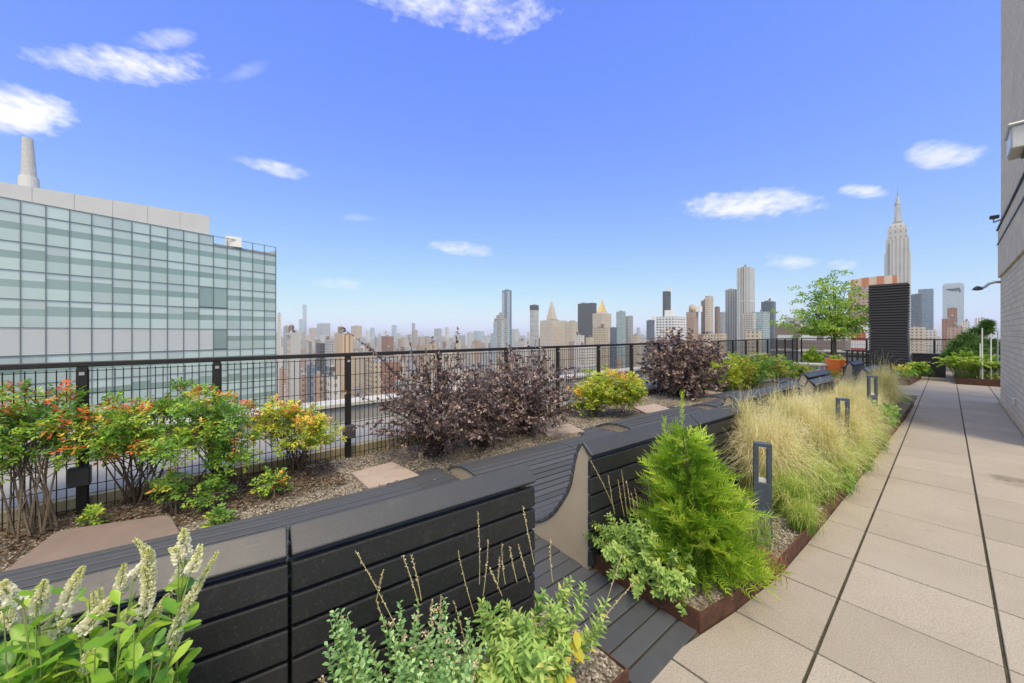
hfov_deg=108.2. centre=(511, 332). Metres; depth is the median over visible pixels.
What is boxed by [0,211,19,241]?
window
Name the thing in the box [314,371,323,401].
apartment block
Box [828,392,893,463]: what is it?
feather grass clump
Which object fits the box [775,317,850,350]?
loft building
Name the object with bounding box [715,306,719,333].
apartment tower
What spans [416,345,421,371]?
city block
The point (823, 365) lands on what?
terrace table
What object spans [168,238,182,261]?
window
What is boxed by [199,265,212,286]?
window
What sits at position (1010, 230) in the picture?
brick building
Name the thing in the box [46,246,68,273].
window
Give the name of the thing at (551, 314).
clock tower
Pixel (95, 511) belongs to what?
shrub
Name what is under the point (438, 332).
skyscraper
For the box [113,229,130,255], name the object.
window
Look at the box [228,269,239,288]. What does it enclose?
window
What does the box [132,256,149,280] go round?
window
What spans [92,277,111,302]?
window
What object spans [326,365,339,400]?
apartment block
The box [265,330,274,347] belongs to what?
window
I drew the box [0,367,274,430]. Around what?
windows
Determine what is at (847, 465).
green grass tuft
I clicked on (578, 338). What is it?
office block
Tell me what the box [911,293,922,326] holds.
skyscraper
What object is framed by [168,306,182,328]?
window
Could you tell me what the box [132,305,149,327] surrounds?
window
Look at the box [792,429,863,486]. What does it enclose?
green grass tuft
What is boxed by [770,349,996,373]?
parapet wall
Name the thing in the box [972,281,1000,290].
wall lamp
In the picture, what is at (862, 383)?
feather grass clump
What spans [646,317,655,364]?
skyscraper
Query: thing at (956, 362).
light green shrub
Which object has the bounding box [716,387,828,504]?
feather grass clump
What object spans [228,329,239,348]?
window
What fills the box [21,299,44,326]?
window
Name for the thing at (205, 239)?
window
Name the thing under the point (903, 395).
feather grass clump
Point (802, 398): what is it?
feather grass clump
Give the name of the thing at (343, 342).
apartment tower
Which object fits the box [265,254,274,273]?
window
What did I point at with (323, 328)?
skyscraper
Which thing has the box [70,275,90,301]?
window
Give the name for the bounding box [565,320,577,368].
office block
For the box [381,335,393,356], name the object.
office block
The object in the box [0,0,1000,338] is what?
sky
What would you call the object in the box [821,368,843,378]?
leafy plant
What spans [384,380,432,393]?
city block
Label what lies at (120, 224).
window
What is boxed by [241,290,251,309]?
window
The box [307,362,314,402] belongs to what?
glass block
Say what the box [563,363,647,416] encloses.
shrub
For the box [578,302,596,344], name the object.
skyscraper
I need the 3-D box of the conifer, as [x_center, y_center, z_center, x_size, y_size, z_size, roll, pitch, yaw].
[1.206,0.966,2.353,0.922,1.218,0.970,0,0,-40]
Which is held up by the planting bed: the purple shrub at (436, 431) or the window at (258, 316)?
the purple shrub at (436, 431)
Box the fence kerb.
[0,363,786,527]
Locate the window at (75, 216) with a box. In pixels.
[70,210,90,224]
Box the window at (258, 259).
[253,252,263,271]
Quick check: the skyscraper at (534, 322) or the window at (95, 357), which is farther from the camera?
the skyscraper at (534, 322)
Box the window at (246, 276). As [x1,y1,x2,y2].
[241,270,251,289]
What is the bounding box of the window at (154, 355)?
[151,352,166,374]
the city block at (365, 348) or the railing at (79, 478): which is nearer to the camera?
the railing at (79, 478)
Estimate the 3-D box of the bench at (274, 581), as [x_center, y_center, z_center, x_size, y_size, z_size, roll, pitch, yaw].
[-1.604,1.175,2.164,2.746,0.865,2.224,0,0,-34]
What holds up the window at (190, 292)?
in the glass building at (85, 278)
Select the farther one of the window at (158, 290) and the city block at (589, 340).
the city block at (589, 340)
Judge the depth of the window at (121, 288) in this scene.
71.49 m
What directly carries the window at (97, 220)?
in the glass building at (85, 278)
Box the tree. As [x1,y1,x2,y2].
[769,269,870,357]
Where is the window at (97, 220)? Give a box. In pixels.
[92,214,111,227]
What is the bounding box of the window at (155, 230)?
[151,225,166,236]
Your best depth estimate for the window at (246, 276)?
89.47 m
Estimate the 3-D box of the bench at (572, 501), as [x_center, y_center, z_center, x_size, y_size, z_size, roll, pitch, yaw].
[0.852,1.175,4.053,2.406,0.865,2.187,0,0,-36]
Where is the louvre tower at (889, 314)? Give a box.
[868,282,910,372]
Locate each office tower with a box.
[277,312,280,392]
[593,301,610,341]
[720,312,724,333]
[755,309,769,352]
[974,317,985,337]
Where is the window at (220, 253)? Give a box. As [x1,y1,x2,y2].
[214,246,226,267]
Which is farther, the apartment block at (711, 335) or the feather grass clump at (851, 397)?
the apartment block at (711, 335)
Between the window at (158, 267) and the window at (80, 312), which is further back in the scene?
the window at (158, 267)
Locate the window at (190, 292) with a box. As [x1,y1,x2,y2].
[184,285,197,306]
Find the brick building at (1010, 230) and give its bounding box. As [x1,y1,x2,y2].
[996,0,1023,437]
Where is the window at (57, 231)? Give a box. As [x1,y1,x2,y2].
[46,218,68,247]
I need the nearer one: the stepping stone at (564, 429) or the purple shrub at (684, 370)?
the stepping stone at (564, 429)
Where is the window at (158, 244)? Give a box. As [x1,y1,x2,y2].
[151,236,166,259]
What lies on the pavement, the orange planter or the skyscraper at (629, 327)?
the orange planter
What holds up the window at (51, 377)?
in the glass building at (85, 278)
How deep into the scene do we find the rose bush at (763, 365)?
11.76 m
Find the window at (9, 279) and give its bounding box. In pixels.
[0,269,19,298]
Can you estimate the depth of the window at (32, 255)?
62.40 m
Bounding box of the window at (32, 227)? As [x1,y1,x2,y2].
[21,214,44,244]
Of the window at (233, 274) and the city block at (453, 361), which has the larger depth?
the city block at (453, 361)
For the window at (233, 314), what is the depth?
87.16 m
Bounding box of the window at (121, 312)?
[113,304,130,327]
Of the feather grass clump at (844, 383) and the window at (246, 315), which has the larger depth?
the window at (246, 315)
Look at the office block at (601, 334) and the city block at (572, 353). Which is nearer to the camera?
the office block at (601, 334)
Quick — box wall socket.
[1011,398,1015,404]
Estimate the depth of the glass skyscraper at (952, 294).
1265.76 m
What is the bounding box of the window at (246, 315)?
[241,310,251,328]
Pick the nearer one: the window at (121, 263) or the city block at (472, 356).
the window at (121, 263)
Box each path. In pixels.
[387,467,696,682]
[578,426,615,434]
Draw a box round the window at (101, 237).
[92,226,111,252]
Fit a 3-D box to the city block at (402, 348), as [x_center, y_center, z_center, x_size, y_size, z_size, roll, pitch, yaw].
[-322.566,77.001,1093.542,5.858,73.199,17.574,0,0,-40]
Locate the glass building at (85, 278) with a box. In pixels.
[0,182,275,430]
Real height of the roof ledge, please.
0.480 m
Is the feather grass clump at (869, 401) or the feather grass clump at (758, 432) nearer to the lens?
the feather grass clump at (758, 432)
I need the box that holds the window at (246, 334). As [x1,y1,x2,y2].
[241,329,251,348]
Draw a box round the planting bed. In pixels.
[0,381,767,571]
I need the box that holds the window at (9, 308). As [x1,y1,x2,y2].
[0,298,19,326]
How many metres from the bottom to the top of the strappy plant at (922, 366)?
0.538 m
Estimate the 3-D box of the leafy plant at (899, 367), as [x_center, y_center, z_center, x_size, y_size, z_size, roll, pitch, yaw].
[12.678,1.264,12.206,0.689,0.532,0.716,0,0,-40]
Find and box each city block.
[279,366,284,404]
[281,347,282,365]
[284,385,285,402]
[286,368,306,403]
[301,348,305,369]
[309,341,311,358]
[353,348,358,385]
[360,351,373,390]
[364,342,369,351]
[365,356,399,395]
[384,346,390,356]
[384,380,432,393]
[395,349,401,361]
[395,358,405,377]
[398,338,403,345]
[400,346,404,361]
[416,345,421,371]
[422,342,436,388]
[432,377,462,386]
[442,348,454,376]
[455,367,467,384]
[456,339,460,357]
[471,345,474,362]
[474,340,480,360]
[495,350,511,377]
[516,337,527,373]
[555,365,595,374]
[569,341,573,365]
[576,342,595,365]
[586,335,592,344]
[617,356,620,368]
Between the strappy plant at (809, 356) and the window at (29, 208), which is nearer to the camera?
the strappy plant at (809, 356)
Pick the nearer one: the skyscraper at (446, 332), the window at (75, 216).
the window at (75, 216)
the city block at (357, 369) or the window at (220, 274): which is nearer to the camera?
the window at (220, 274)
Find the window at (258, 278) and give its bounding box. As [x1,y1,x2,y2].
[253,272,263,290]
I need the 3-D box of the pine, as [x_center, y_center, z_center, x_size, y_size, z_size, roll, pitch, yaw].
[16.224,0.462,13.004,3.060,2.035,1.231,0,0,-24]
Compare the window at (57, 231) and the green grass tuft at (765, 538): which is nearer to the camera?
the green grass tuft at (765, 538)
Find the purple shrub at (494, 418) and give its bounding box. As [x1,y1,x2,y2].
[431,359,533,451]
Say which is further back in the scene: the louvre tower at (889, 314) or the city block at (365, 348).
the city block at (365, 348)
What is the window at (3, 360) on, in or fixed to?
in the glass building at (85, 278)
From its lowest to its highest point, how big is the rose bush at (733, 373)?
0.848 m
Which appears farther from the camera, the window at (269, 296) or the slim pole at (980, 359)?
the window at (269, 296)
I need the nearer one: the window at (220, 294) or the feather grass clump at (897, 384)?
the feather grass clump at (897, 384)
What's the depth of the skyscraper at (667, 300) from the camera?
1005.14 m
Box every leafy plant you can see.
[820,459,856,496]
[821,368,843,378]
[826,354,843,358]
[866,399,903,432]
[880,404,902,423]
[884,363,911,377]
[895,366,920,376]
[897,391,910,403]
[921,367,934,376]
[965,371,999,379]
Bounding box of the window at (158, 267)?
[151,259,166,282]
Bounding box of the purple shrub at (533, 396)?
[471,341,586,442]
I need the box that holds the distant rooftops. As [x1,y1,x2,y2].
[276,328,998,360]
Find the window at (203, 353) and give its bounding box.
[199,350,212,370]
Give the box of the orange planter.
[825,358,845,375]
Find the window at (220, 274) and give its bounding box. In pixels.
[214,267,226,287]
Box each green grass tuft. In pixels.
[739,506,792,558]
[749,457,843,526]
[774,489,837,536]
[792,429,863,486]
[794,448,862,509]
[824,446,874,493]
[834,437,875,479]
[843,434,893,472]
[859,428,888,463]
[863,418,899,452]
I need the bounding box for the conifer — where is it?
[627,391,795,605]
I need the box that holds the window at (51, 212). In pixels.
[46,206,68,220]
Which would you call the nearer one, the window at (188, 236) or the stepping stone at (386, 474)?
the stepping stone at (386, 474)
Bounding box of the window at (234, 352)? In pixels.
[228,349,239,368]
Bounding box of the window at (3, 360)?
[0,357,19,385]
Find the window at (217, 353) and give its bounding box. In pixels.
[214,350,226,369]
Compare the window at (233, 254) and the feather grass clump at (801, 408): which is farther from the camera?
the window at (233, 254)
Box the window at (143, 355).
[132,352,149,375]
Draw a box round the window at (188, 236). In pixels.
[184,231,197,242]
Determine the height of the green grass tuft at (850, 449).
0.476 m
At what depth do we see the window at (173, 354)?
78.21 m
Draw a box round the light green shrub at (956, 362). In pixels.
[932,350,995,377]
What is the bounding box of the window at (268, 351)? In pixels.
[265,348,274,366]
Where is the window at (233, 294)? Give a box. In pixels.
[228,289,239,308]
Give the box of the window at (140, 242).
[132,232,149,257]
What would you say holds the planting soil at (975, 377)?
on the pavement
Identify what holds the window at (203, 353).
in the glass building at (85, 278)
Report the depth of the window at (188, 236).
80.41 m
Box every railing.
[0,338,797,529]
[800,338,998,372]
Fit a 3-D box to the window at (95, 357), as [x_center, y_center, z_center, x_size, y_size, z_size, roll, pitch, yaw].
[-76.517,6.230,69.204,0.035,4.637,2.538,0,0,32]
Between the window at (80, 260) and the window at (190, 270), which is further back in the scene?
the window at (190, 270)
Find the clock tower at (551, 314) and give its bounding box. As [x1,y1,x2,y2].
[547,299,556,319]
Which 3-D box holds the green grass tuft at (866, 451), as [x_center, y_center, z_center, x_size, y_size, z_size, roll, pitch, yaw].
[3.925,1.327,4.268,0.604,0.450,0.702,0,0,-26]
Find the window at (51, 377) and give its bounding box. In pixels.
[46,355,68,381]
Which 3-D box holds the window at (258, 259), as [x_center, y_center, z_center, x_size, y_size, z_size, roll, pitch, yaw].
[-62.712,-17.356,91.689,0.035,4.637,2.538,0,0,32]
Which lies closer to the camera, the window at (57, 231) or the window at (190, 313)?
the window at (57, 231)
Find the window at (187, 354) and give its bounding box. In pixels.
[184,351,197,372]
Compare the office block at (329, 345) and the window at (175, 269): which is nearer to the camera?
the window at (175, 269)
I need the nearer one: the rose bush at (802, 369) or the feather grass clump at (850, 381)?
the feather grass clump at (850, 381)
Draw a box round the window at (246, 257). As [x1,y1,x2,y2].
[241,250,251,270]
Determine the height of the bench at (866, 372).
0.849 m
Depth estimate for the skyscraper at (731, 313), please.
825.56 m
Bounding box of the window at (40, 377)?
[21,356,44,383]
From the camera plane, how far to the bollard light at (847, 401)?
4.33 m
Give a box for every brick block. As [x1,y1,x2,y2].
[848,287,868,317]
[947,307,956,326]
[947,322,963,343]
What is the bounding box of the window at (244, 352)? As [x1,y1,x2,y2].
[241,349,251,367]
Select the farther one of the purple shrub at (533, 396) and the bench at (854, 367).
the bench at (854, 367)
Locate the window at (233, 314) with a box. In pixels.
[228,309,239,328]
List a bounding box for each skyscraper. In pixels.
[299,319,302,333]
[302,304,306,334]
[309,328,316,340]
[317,323,329,338]
[370,328,374,337]
[392,325,396,339]
[434,328,441,341]
[445,327,448,337]
[502,289,511,354]
[530,304,538,371]
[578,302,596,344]
[610,327,616,368]
[616,311,625,367]
[626,316,632,367]
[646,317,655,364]
[663,288,671,314]
[725,288,736,356]
[737,264,754,354]
[761,298,775,348]
[884,187,910,338]
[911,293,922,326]
[918,289,933,329]
[942,282,963,325]
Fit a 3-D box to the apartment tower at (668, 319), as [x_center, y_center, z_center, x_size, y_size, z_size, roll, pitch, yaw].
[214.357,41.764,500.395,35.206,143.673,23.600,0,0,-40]
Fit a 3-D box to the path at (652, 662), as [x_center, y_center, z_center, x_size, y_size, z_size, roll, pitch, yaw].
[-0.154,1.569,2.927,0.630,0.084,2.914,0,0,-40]
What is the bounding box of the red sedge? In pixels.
[748,538,795,585]
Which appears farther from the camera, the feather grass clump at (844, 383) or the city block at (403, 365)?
the city block at (403, 365)
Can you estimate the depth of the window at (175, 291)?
78.21 m
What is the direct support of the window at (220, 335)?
in the glass building at (85, 278)
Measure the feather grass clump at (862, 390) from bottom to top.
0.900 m
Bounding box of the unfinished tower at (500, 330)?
[493,312,506,377]
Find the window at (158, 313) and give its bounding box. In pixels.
[151,305,166,327]
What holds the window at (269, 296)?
in the glass building at (85, 278)
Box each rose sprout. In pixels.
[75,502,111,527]
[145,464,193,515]
[174,469,240,511]
[200,502,239,527]
[248,466,293,501]
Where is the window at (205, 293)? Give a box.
[199,286,212,306]
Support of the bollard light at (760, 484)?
on the planting soil at (698, 598)
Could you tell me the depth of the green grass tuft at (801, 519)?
2.88 m
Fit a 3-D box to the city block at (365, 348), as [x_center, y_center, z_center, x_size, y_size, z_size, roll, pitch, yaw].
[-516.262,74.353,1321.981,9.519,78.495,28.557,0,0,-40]
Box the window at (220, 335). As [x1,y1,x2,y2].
[214,329,226,348]
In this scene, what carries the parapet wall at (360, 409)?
on the roof base
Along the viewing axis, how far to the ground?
1285.57 m
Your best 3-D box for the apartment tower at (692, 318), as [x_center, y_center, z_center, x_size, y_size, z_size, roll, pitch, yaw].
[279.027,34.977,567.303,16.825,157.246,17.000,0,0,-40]
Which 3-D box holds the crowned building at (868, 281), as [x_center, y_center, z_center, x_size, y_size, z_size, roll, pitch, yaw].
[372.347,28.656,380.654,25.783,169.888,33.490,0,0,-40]
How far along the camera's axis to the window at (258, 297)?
91.70 m
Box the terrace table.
[793,362,827,369]
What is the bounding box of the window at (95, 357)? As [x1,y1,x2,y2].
[92,353,111,378]
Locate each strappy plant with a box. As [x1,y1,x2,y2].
[801,345,826,369]
[905,361,930,376]
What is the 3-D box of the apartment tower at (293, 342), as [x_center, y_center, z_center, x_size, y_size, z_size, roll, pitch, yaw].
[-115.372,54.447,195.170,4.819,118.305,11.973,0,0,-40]
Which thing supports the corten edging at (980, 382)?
on the roof slab
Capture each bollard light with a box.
[752,441,772,539]
[836,397,849,442]
[867,376,877,412]
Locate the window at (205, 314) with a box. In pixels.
[199,308,212,328]
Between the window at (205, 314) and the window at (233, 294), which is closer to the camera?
the window at (205, 314)
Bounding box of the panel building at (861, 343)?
[851,319,869,349]
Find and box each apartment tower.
[283,325,288,384]
[286,324,299,402]
[334,325,352,398]
[366,358,380,395]
[656,310,685,355]
[686,304,701,356]
[701,298,704,332]
[705,296,712,333]
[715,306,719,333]
[742,311,755,339]
[910,326,925,352]
[926,329,936,352]
[942,315,955,350]
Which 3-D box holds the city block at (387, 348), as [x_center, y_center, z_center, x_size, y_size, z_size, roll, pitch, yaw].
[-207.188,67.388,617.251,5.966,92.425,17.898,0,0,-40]
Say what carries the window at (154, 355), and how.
in the glass building at (85, 278)
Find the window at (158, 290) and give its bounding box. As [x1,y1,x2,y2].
[151,282,166,305]
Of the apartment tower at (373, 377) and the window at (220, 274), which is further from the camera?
the apartment tower at (373, 377)
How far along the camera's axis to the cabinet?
13.37 m
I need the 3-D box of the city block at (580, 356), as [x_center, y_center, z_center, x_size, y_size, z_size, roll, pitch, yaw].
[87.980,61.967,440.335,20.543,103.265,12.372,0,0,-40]
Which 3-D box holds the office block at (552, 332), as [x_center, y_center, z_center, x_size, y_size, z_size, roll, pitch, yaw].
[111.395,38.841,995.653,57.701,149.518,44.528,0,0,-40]
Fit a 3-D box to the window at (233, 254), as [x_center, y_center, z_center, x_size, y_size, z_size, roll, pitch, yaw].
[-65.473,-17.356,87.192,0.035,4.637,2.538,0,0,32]
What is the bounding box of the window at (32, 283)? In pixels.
[21,271,44,299]
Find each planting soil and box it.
[410,601,623,682]
[609,402,909,610]
[955,372,999,379]
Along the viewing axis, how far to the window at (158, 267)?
75.91 m
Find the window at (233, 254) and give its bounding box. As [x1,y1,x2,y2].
[228,248,239,268]
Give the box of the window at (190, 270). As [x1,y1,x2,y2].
[184,263,197,285]
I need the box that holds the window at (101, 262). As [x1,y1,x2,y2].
[92,251,111,277]
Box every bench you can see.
[0,463,535,682]
[447,403,743,569]
[596,380,801,431]
[690,375,835,409]
[695,369,830,401]
[758,360,862,385]
[856,365,878,383]
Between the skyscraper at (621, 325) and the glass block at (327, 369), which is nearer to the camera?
the glass block at (327, 369)
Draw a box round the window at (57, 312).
[46,301,68,327]
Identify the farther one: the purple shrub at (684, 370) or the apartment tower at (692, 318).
the apartment tower at (692, 318)
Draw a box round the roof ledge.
[0,360,787,509]
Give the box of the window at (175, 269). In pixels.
[168,261,182,283]
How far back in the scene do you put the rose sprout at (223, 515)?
2.96 m
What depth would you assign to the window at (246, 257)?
89.47 m
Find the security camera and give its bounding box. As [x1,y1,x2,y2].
[989,215,1000,222]
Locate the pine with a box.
[937,319,999,372]
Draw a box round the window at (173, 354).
[168,351,182,373]
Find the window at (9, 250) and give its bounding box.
[0,240,19,269]
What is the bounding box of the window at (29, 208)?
[21,201,44,216]
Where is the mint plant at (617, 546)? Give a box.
[581,460,695,616]
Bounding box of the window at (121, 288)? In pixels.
[113,279,130,303]
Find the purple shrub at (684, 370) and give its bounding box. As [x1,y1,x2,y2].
[635,326,731,401]
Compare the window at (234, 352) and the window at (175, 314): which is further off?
the window at (234, 352)
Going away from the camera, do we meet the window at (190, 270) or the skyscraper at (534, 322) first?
the window at (190, 270)
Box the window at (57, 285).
[46,273,68,300]
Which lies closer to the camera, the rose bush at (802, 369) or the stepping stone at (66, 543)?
the stepping stone at (66, 543)
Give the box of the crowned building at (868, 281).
[851,275,898,289]
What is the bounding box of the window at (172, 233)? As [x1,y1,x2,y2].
[168,228,182,239]
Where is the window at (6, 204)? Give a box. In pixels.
[0,197,19,212]
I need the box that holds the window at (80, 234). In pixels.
[70,222,90,250]
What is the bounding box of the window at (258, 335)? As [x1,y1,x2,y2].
[253,329,263,347]
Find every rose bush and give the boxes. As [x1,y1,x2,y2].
[0,378,114,542]
[55,389,217,506]
[145,377,264,483]
[236,393,347,473]
[613,374,647,416]
[702,351,760,387]
[708,361,749,391]
[730,352,783,381]
[735,364,767,387]
[761,354,800,378]
[779,360,815,377]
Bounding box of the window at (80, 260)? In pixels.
[70,249,90,275]
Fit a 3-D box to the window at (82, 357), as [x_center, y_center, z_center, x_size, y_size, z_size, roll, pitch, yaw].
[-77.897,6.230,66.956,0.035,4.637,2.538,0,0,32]
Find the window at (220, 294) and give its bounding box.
[214,288,226,307]
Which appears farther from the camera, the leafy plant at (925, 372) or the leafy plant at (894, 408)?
the leafy plant at (925, 372)
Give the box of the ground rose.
[318,550,487,682]
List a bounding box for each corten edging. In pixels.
[534,595,628,682]
[592,401,912,633]
[894,374,920,384]
[954,372,999,386]
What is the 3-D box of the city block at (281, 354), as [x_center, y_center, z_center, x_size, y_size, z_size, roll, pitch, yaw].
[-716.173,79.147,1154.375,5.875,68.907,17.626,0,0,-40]
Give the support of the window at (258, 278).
in the glass building at (85, 278)
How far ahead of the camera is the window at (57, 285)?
64.68 m
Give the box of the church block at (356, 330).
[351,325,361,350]
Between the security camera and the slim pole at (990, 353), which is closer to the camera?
the security camera
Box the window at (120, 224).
[113,218,130,230]
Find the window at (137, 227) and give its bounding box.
[132,221,149,234]
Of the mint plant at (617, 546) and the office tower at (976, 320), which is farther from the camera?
the office tower at (976, 320)
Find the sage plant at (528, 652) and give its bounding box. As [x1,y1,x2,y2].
[452,508,632,682]
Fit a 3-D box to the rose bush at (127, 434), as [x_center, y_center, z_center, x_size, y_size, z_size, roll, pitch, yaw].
[-3.185,1.025,3.226,1.100,1.080,0.899,0,0,-4]
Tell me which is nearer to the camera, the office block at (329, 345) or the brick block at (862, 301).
the brick block at (862, 301)
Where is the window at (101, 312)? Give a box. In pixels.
[92,303,111,327]
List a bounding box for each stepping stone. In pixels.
[5,515,178,570]
[352,462,418,489]
[537,424,583,437]
[634,404,669,413]
[698,388,722,395]
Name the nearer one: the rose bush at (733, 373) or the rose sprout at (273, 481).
the rose sprout at (273, 481)
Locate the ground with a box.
[276,343,939,405]
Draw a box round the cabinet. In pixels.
[911,353,945,376]
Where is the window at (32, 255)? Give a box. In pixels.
[21,243,44,271]
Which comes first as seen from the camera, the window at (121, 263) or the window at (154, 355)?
the window at (121, 263)
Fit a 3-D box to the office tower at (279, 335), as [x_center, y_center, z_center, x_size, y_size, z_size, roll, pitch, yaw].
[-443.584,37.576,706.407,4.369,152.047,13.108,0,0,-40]
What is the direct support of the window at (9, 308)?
in the glass building at (85, 278)
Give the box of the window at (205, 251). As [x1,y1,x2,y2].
[199,243,212,265]
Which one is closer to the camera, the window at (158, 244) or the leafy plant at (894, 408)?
the leafy plant at (894, 408)
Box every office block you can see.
[316,341,324,400]
[325,335,333,365]
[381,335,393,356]
[473,331,483,340]
[540,319,566,375]
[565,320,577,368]
[574,331,583,365]
[593,323,608,370]
[632,333,639,366]
[960,319,969,331]
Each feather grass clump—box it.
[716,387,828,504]
[718,383,804,485]
[728,384,855,498]
[750,369,862,468]
[764,382,849,454]
[775,381,860,449]
[786,380,834,412]
[789,394,892,487]
[805,380,833,408]
[808,383,857,445]
[817,388,869,421]
[819,378,838,403]
[824,375,879,422]
[828,387,899,448]
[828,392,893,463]
[835,375,858,396]
[838,373,860,387]
[846,349,933,416]
[848,376,883,403]
[852,387,897,443]
[854,378,873,389]
[854,378,906,409]
[854,388,889,423]
[863,386,900,419]
[872,363,919,399]
[895,378,915,409]
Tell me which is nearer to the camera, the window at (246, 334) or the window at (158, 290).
the window at (158, 290)
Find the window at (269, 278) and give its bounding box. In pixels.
[265,273,274,291]
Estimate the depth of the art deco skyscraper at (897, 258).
812.11 m
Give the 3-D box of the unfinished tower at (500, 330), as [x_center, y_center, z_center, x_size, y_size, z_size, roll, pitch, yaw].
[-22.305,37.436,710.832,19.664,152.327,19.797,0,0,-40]
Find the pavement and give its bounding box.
[651,365,1023,682]
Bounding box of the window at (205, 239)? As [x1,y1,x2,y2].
[199,234,212,244]
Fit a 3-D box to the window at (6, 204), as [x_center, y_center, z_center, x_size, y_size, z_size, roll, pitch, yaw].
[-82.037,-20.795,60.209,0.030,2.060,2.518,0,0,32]
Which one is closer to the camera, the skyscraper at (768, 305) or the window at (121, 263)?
the window at (121, 263)
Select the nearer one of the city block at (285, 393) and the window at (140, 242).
the window at (140, 242)
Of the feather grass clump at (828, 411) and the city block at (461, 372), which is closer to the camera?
the feather grass clump at (828, 411)
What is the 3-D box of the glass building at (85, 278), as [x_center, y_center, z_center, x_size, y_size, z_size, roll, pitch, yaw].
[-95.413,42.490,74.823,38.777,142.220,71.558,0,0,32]
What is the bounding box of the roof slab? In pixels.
[287,376,1010,682]
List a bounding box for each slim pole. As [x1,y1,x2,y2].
[979,344,980,376]
[981,328,982,378]
[990,333,991,378]
[997,331,998,378]
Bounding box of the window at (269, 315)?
[265,311,274,328]
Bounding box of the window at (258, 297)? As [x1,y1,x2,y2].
[253,291,263,309]
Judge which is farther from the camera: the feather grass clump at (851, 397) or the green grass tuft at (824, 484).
the feather grass clump at (851, 397)
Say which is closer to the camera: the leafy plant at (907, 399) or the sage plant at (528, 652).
the sage plant at (528, 652)
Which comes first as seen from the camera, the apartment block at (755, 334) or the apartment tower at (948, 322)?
the apartment block at (755, 334)
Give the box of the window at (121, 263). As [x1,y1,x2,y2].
[113,254,130,279]
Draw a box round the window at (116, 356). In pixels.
[113,353,130,377]
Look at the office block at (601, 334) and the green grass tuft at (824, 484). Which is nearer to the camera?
the green grass tuft at (824, 484)
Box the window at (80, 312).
[70,302,90,327]
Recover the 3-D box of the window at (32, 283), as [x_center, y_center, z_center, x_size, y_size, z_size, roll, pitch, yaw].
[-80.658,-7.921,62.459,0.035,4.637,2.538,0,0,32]
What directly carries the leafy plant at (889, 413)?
on the planting soil at (698, 598)
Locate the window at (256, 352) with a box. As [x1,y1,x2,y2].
[253,348,263,367]
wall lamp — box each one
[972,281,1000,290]
[1003,120,1023,160]
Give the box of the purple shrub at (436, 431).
[341,327,500,460]
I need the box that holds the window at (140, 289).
[132,281,149,304]
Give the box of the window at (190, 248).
[184,241,197,263]
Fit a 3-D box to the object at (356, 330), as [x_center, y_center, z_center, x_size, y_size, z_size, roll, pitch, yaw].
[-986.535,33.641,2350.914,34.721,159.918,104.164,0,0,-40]
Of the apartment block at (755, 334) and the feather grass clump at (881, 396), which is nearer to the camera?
the feather grass clump at (881, 396)
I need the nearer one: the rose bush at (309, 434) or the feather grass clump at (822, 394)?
the rose bush at (309, 434)
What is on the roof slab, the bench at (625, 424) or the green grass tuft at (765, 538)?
the bench at (625, 424)
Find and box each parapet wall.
[0,353,765,471]
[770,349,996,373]
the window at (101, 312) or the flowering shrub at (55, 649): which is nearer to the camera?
the flowering shrub at (55, 649)
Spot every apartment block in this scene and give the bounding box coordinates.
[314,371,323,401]
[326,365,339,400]
[698,331,726,356]
[746,329,761,353]
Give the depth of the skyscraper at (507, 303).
1024.44 m
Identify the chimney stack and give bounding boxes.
[18,136,39,187]
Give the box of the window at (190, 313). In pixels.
[184,307,197,328]
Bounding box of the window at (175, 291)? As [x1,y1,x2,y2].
[168,284,182,305]
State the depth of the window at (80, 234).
66.93 m
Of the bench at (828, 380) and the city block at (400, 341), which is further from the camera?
the city block at (400, 341)
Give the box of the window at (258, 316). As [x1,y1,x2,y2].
[253,310,263,328]
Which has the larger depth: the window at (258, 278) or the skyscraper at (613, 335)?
the skyscraper at (613, 335)
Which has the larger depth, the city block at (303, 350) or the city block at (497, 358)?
the city block at (303, 350)
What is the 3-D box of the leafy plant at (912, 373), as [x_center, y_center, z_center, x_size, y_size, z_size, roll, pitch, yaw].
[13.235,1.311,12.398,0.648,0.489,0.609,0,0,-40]
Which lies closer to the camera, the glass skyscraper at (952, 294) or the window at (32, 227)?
the window at (32, 227)
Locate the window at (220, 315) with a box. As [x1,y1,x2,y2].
[214,308,226,328]
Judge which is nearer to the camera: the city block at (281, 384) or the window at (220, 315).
the window at (220, 315)
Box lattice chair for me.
[842,350,892,373]
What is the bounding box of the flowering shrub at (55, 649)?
[0,528,219,682]
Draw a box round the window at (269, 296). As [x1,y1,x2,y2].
[265,292,274,310]
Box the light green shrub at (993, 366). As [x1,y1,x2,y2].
[964,354,999,378]
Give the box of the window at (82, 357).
[70,354,90,380]
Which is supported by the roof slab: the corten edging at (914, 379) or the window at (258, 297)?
the corten edging at (914, 379)
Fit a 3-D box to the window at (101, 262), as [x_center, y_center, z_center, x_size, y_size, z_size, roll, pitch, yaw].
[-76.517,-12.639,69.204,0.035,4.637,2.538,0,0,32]
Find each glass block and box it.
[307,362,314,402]
[326,364,328,374]

